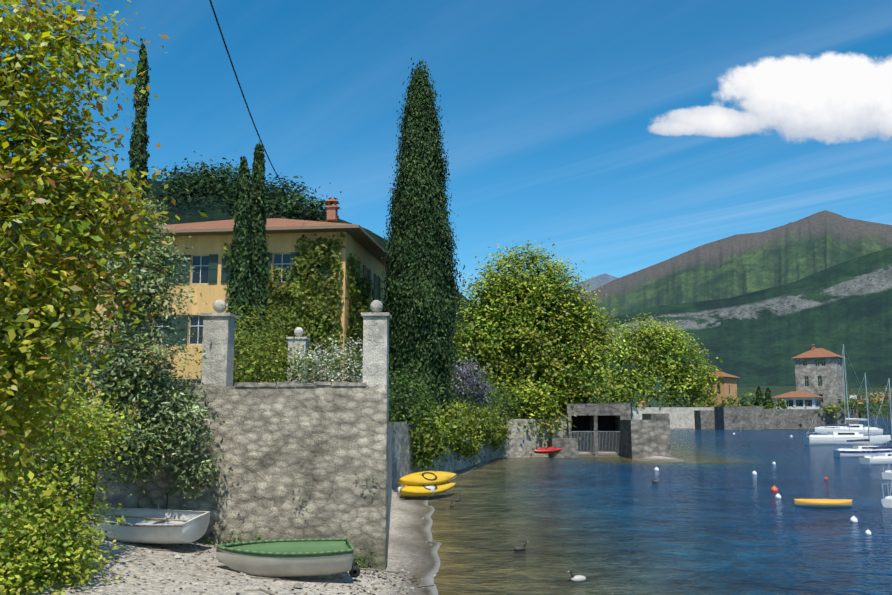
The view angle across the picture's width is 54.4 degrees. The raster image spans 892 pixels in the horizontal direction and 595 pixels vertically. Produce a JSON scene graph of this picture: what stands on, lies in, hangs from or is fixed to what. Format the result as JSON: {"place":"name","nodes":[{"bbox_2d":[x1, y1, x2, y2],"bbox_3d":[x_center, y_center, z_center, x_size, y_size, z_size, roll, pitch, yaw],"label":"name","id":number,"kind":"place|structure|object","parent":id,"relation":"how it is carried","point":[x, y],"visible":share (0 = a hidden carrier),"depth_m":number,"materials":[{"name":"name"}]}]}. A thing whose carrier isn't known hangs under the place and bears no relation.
{"place":"outdoors","nodes":[
{"label":"outdoors","id":0,"kind":"place"},
{"bbox_2d":[115,38,150,418],"bbox_3d":[-13.937,-3.138,38.829,1.417,17.852,1.409,0,-8,1],"label":"thin cypress","id":1,"kind":"object","parent":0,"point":[142,80],"depth_m":39.25,"materials":[{"name":"green plant"}]},
{"bbox_2d":[226,156,253,385],"bbox_3d":[-8.161,-0.274,34.322,1.179,10.960,1.277,0,-8,1],"label":"cypress tree","id":2,"kind":"object","parent":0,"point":[240,255],"depth_m":34.25,"materials":[{"name":"green plant"}]},
{"bbox_2d":[249,140,269,381],"bbox_3d":[-7.827,-0.642,35.564,1.362,12.025,1.249,0,-8,1],"label":"cypress tree","id":3,"kind":"object","parent":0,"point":[258,187],"depth_m":35.54,"materials":[{"name":"green plant"}]},
{"bbox_2d":[0,162,572,417],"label":"wooded hill","id":4,"kind":"structure","parent":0,"point":[194,214],"depth_m":229.62,"materials":[{"name":"green plant"}]},
{"bbox_2d":[146,150,345,222],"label":"hill trees","id":5,"kind":"object","parent":4,"relation":"on","point":[207,179],"visible":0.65,"depth_m":242.03,"materials":[{"name":"green plant"}]},
{"bbox_2d":[399,482,455,496],"bbox_3d":[-0.716,7.835,35.528,0.621,0.547,4.166,-5,-9,31],"label":"kayak","id":6,"kind":"object","parent":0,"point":[415,491],"visible":0.81,"depth_m":34.91,"materials":[{"name":"yellow plastic"}]},
{"bbox_2d":[397,471,455,485],"bbox_3d":[-0.738,7.480,35.828,0.604,0.569,4.167,-5,-9,33],"label":"kayak","id":7,"kind":"object","parent":6,"relation":"on","point":[424,478],"visible":0.98,"depth_m":35.53,"materials":[{"name":"yellow plastic"}]},
{"bbox_2d":[0,0,891,303],"label":"sky","id":8,"kind":"structure","parent":0,"point":[629,136],"materials":[{"name":"blue"}]},
{"bbox_2d":[4,342,891,594],"bbox_3d":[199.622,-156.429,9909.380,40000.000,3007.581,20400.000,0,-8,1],"label":"ground","id":9,"kind":"structure","parent":0,"point":[410,533],"depth_m":16.34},
{"bbox_2d":[0,336,158,594],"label":"ivy hedge","id":10,"kind":"object","parent":9,"relation":"on","point":[54,526],"visible":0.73,"depth_m":13.23,"materials":[{"name":"green plant"}]},
{"bbox_2d":[0,0,207,543],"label":"tree","id":11,"kind":"object","parent":9,"relation":"on","point":[22,280],"depth_m":7.40,"materials":[{"name":"green plant"}]},
{"bbox_2d":[80,505,210,543],"bbox_3d":[-6.302,4.579,17.306,2.920,0.770,1.302,-2,-8,12],"label":"white dinghy","id":12,"kind":"object","parent":9,"relation":"on","point":[165,526],"visible":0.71,"depth_m":16.93,"materials":[{"name":"grey"}]},
{"bbox_2d":[49,187,253,526],"bbox_3d":[-6.065,1.350,17.812,4.120,7.769,2.803,0,-8,1],"label":"olive","id":13,"kind":"object","parent":9,"relation":"on","point":[134,373],"depth_m":17.65,"materials":[{"name":"green plant"}]},
{"bbox_2d":[38,496,435,594],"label":"beach pebbles","id":14,"kind":"object","parent":9,"relation":"on","point":[298,585],"visible":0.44,"depth_m":15.44,"materials":[{"name":"grey stone"}]},
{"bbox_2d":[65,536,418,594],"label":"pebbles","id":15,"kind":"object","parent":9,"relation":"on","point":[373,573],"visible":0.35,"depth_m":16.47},
{"bbox_2d":[90,543,433,594],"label":"driftwood","id":16,"kind":"object","parent":9,"relation":"on","point":[151,547],"visible":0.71,"depth_m":16.77,"materials":[{"name":"brown wood"}]},
{"bbox_2d":[137,384,388,569],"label":"wall","id":17,"kind":"structure","parent":9,"relation":"on","point":[317,445],"depth_m":18.55,"materials":[{"name":"stone"}]},
{"bbox_2d":[200,300,237,385],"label":"pillar","id":18,"kind":"structure","parent":17,"relation":"on","point":[218,343],"depth_m":18.96,"materials":[{"name":"stone"}]},
{"bbox_2d":[150,381,366,386],"bbox_3d":[-4.098,1.917,19.065,4.770,0.116,0.608,0,-8,1],"label":"wall coping","id":19,"kind":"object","parent":17,"relation":"on","point":[286,384],"depth_m":18.75,"materials":[{"name":"stone"}]},
{"bbox_2d":[361,300,391,385],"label":"pillar","id":20,"kind":"structure","parent":17,"relation":"on","point":[376,347],"depth_m":18.89,"materials":[{"name":"stone"}]},
{"bbox_2d":[1,419,562,561],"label":"retaining wall","id":21,"kind":"structure","parent":9,"relation":"on","point":[400,443],"depth_m":40.51,"materials":[{"name":"stone"}]},
{"bbox_2d":[79,198,389,420],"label":"villa","id":22,"kind":"object","parent":21,"relation":"on","point":[207,240],"visible":0.29,"depth_m":46.29,"materials":[{"name":"paint"}]},
{"bbox_2d":[209,0,304,220],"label":"power cable","id":23,"kind":"object","parent":22,"relation":"attached to","point":[244,97],"visible":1,"depth_m":22.68,"materials":[{"name":"black plastic"}]},
{"bbox_2d":[220,232,381,382],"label":"climbing ivy","id":24,"kind":"object","parent":22,"relation":"attached to","point":[316,260],"visible":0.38,"depth_m":45.37,"materials":[{"name":"green plant"}]},
{"bbox_2d":[186,293,322,385],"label":"shrubs","id":25,"kind":"object","parent":21,"relation":"on","point":[239,364],"visible":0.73,"depth_m":28.62,"materials":[{"name":"green plant"}]},
{"bbox_2d":[286,327,309,382],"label":"gate pillar","id":26,"kind":"structure","parent":21,"relation":"on","point":[297,340],"depth_m":29.65,"materials":[{"name":"stone"}]},
{"bbox_2d":[378,58,469,414],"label":"cypress","id":27,"kind":"object","parent":21,"relation":"on","point":[417,120],"depth_m":47.43,"materials":[{"name":"green plant"}]},
{"bbox_2d":[392,391,515,472],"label":"bush","id":28,"kind":"object","parent":21,"relation":"on","point":[451,430],"visible":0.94,"depth_m":48.00,"materials":[{"name":"green plant"}]},
{"bbox_2d":[389,359,532,432],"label":"shrubs","id":29,"kind":"object","parent":21,"relation":"on","point":[412,394],"visible":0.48,"depth_m":40.32,"materials":[{"name":"green plant"}]},
{"bbox_2d":[446,351,499,411],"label":"flowering shrub","id":30,"kind":"object","parent":21,"relation":"on","point":[472,379],"visible":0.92,"depth_m":55.49,"materials":[{"name":"purple plant"}]},
{"bbox_2d":[444,238,629,447],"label":"tree","id":31,"kind":"object","parent":21,"relation":"on","point":[538,302],"depth_m":76.26,"materials":[{"name":"green plant"}]},
{"bbox_2d":[216,538,360,577],"bbox_3d":[-2.921,4.937,16.210,2.675,0.695,1.213,2,-8,-14],"label":"rowboat","id":32,"kind":"object","parent":9,"relation":"on","point":[274,558],"visible":0.98,"depth_m":15.90,"materials":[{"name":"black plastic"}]},
{"bbox_2d":[202,468,381,567],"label":"wall weeds","id":33,"kind":"object","parent":9,"relation":"on","point":[354,558],"depth_m":18.19,"materials":[{"name":"green plant"}]},
{"bbox_2d":[276,330,391,382],"bbox_3d":[-3.453,2.147,26.973,3.618,2.294,3.203,0,-8,1],"label":"white flower bush","id":34,"kind":"object","parent":9,"relation":"on","point":[357,368],"visible":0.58,"depth_m":26.70,"materials":[{"name":"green plant"}]},
{"bbox_2d":[397,486,434,496],"bbox_3d":[-1.220,7.844,35.076,1.568,0.419,0.430,5,-9,-30],"label":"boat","id":35,"kind":"object","parent":9,"relation":"on","point":[432,488],"visible":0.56,"depth_m":34.84,"materials":[{"name":"white plastic"}]},
{"bbox_2d":[525,404,670,458],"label":"boathouse","id":36,"kind":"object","parent":9,"relation":"on","point":[612,427],"visible":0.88,"depth_m":73.45,"materials":[{"name":"stone"}]},
{"bbox_2d":[534,446,561,453],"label":"red kayak","id":37,"kind":"object","parent":36,"relation":"attached to","point":[544,450],"visible":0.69,"depth_m":70.22,"materials":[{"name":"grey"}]},
{"bbox_2d":[587,312,728,410],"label":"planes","id":38,"kind":"object","parent":9,"relation":"on","point":[685,382],"depth_m":239.74,"materials":[{"name":"green plant"}]},
{"bbox_2d":[631,407,713,427],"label":"promenade wall","id":39,"kind":"structure","parent":9,"relation":"on","point":[681,417],"depth_m":232.55,"materials":[{"name":"stone"}]},
{"bbox_2d":[704,370,739,406],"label":"orange house","id":40,"kind":"structure","parent":9,"relation":"on","point":[730,380],"depth_m":260.89,"materials":[{"name":"paint"}]},
{"bbox_2d":[754,386,764,408],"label":"cypress","id":41,"kind":"object","parent":9,"relation":"on","point":[759,393],"depth_m":222.22,"materials":[{"name":"green plant"}]},
{"bbox_2d":[630,389,891,412],"bbox_3d":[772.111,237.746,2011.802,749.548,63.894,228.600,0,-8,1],"label":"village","id":42,"kind":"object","parent":9,"relation":"on","point":[850,396],"visible":0.25,"depth_m":2001.88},
{"bbox_2d":[764,387,772,408],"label":"cypress","id":43,"kind":"object","parent":9,"relation":"on","point":[767,393],"depth_m":222.25,"materials":[{"name":"green plant"}]},
{"bbox_2d":[694,406,858,429],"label":"quay wall","id":44,"kind":"structure","parent":9,"relation":"on","point":[740,418],"depth_m":209.92,"materials":[{"name":"stone"}]},
{"bbox_2d":[693,386,891,420],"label":"shore bushes","id":45,"kind":"object","parent":9,"relation":"on","point":[835,407],"visible":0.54,"depth_m":220.40,"materials":[{"name":"green plant"}]},
{"bbox_2d":[771,391,824,408],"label":"white house","id":46,"kind":"structure","parent":9,"relation":"on","point":[800,399],"depth_m":221.11,"materials":[{"name":"paint"}]},
{"bbox_2d":[791,344,845,408],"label":"tower","id":47,"kind":"structure","parent":9,"relation":"on","point":[814,368],"depth_m":232.03,"materials":[{"name":"stone"}]},
{"bbox_2d":[567,273,617,296],"bbox_3d":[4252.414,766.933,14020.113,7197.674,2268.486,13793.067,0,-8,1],"label":"mountain","id":48,"kind":"structure","parent":0,"point":[602,279],"depth_m":13689.44,"materials":[{"name":"stone"}]},
{"bbox_2d":[428,417,891,594],"bbox_3d":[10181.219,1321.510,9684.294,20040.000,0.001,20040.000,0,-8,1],"label":"water","id":49,"kind":"structure","parent":0,"point":[710,514],"depth_m":27.56,"materials":[{"name":"blue liquid"}]},
{"bbox_2d":[514,540,527,550],"bbox_3d":[1.915,6.326,22.093,0.424,0.288,0.169,3,-8,-24],"label":"duck","id":50,"kind":"object","parent":49,"relation":"on","point":[519,548],"visible":0.94,"depth_m":22.02},
{"bbox_2d":[568,569,585,581],"bbox_3d":[2.711,5.766,17.980,0.424,0.288,0.169,3,-8,-24],"label":"duck","id":51,"kind":"object","parent":49,"relation":"on","point":[578,578],"visible":0.96,"depth_m":17.93},
{"bbox_2d":[771,486,777,491],"bbox_3d":[14.830,8.681,39.179,0.315,0.355,0.315,0,-8,1],"label":"red buoy","id":52,"kind":"object","parent":49,"relation":"in","point":[774,489],"visible":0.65,"depth_m":39.07,"materials":[{"name":"orange"}]},
{"bbox_2d":[794,499,851,507],"bbox_3d":[14.202,7.759,32.648,2.147,0.350,1.096,0,-8,1],"label":"rowboat","id":53,"kind":"object","parent":49,"relation":"on","point":[827,503],"visible":0.92,"depth_m":32.31,"materials":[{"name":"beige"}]},
{"bbox_2d":[803,344,890,444],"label":"sailboat","id":54,"kind":"object","parent":49,"relation":"on","point":[833,438],"visible":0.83,"depth_m":102.00,"materials":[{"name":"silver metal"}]},
{"bbox_2d":[815,350,882,434],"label":"sailboat","id":55,"kind":"object","parent":49,"relation":"on","point":[859,428],"visible":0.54,"depth_m":149.53,"materials":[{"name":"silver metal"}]},
{"bbox_2d":[850,516,857,521],"bbox_3d":[13.152,7.177,27.967,0.233,0.263,0.233,0,-8,1],"label":"buoy","id":56,"kind":"object","parent":49,"relation":"on","point":[853,519],"visible":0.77,"depth_m":27.90,"materials":[{"name":"white plastic"}]},
{"bbox_2d":[833,373,891,456],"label":"sailboat","id":57,"kind":"object","parent":49,"relation":"on","point":[855,451],"visible":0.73,"depth_m":72.16,"materials":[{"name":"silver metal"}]},
{"bbox_2d":[859,378,891,464],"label":"sailboat","id":58,"kind":"object","parent":49,"relation":"on","point":[881,458],"visible":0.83,"depth_m":61.31,"materials":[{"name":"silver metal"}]},
{"bbox_2d":[881,483,891,507],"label":"sailboat","id":59,"kind":"object","parent":49,"relation":"on","point":[887,501],"visible":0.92,"depth_m":32.43,"materials":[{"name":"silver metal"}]},
{"bbox_2d":[881,453,891,479],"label":"sailboat","id":60,"kind":"object","parent":49,"relation":"on","point":[886,474],"visible":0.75,"depth_m":46.74,"materials":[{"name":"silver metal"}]},
{"bbox_2d":[560,247,891,387],"bbox_3d":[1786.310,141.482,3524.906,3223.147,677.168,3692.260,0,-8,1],"label":"mountain","id":61,"kind":"structure","parent":0,"point":[763,337],"depth_m":3042.28,"materials":[{"name":"green plant"}]},
{"bbox_2d":[570,210,891,320],"bbox_3d":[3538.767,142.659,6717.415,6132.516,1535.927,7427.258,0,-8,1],"label":"mountain","id":62,"kind":"structure","parent":0,"point":[736,265],"depth_m":6208.20,"materials":[{"name":"green plant"}]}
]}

